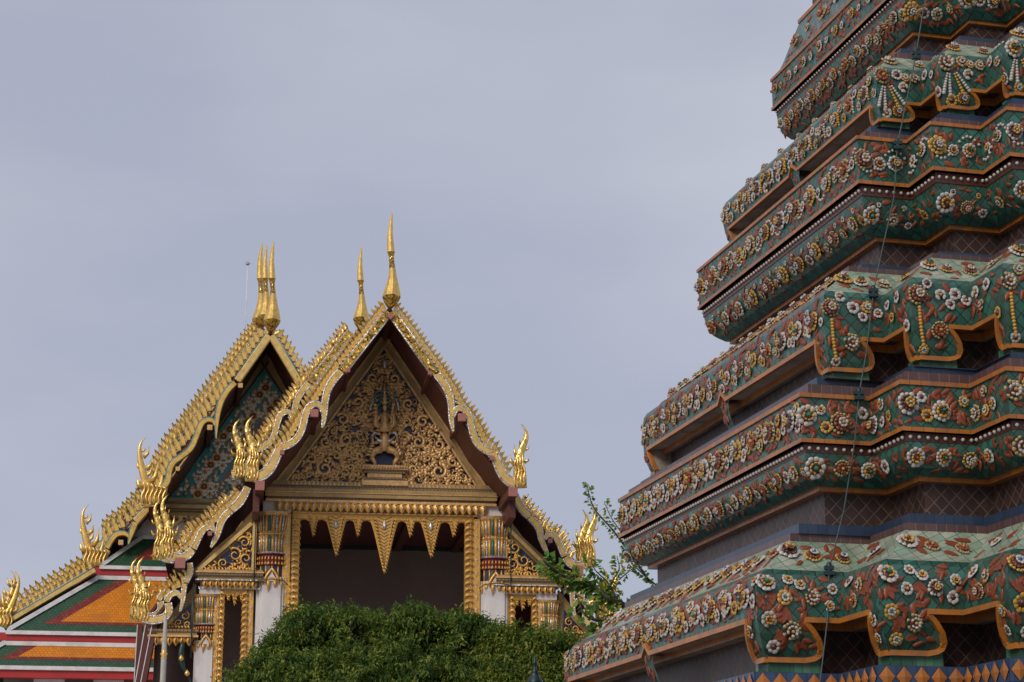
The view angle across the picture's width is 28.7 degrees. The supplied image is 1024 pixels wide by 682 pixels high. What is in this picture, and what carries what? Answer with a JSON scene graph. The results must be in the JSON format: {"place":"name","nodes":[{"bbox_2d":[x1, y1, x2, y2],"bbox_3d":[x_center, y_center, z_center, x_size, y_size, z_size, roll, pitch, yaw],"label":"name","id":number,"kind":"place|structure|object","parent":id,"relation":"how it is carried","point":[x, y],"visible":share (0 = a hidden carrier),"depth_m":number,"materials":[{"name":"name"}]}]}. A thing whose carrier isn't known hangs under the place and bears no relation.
{"place":"outdoors","nodes":[
{"label":"outdoors","id":0,"kind":"place"},
{"bbox_2d":[0,0,812,631],"label":"sky","id":1,"kind":"structure","parent":0,"point":[556,179],"materials":[{"name":"grey"}]},
{"label":"ground","id":2,"kind":"structure","parent":0,"visible":0},
{"bbox_2d":[0,241,316,681],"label":"temple hall","id":3,"kind":"structure","parent":2,"relation":"on","point":[73,622],"depth_m":70.55,"materials":[{"name":"gold metal"}]},
{"bbox_2d":[160,610,167,681],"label":"pole","id":4,"kind":"object","parent":2,"relation":"on","point":[163,653],"visible":1,"depth_m":43.68,"materials":[{"name":"white metal"}]},
{"bbox_2d":[210,594,520,681],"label":"shade tree","id":5,"kind":"object","parent":2,"relation":"on","point":[419,643],"visible":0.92,"depth_m":35.19,"materials":[{"name":"green plant"}]},
{"bbox_2d":[128,213,618,681],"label":"temple hall","id":6,"kind":"structure","parent":2,"relation":"on","point":[373,476],"depth_m":50.57,"materials":[{"name":"gold metal"}]},
{"bbox_2d":[452,616,582,681],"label":"shade tree","id":7,"kind":"object","parent":2,"relation":"on","point":[510,656],"visible":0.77,"depth_m":34.46,"materials":[{"name":"green plant"}]},
{"bbox_2d":[527,654,542,681],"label":"street lamp","id":8,"kind":"object","parent":2,"relation":"on","point":[534,676],"visible":1,"depth_m":29.68,"materials":[{"name":"grey metal"}]},
{"bbox_2d":[535,482,657,637],"bbox_3d":[2.029,5.884,30.132,3.868,7.387,1.022,11,-19,-36],"label":"bodhi sapling","id":9,"kind":"object","parent":2,"relation":"on","point":[574,582],"visible":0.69,"depth_m":29.99,"materials":[{"name":"green plant"}]},
{"bbox_2d":[564,0,1023,681],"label":"pagoda","id":10,"kind":"object","parent":2,"relation":"on","point":[830,488],"visible":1,"depth_m":20.25,"materials":[{"name":"ceramic"}]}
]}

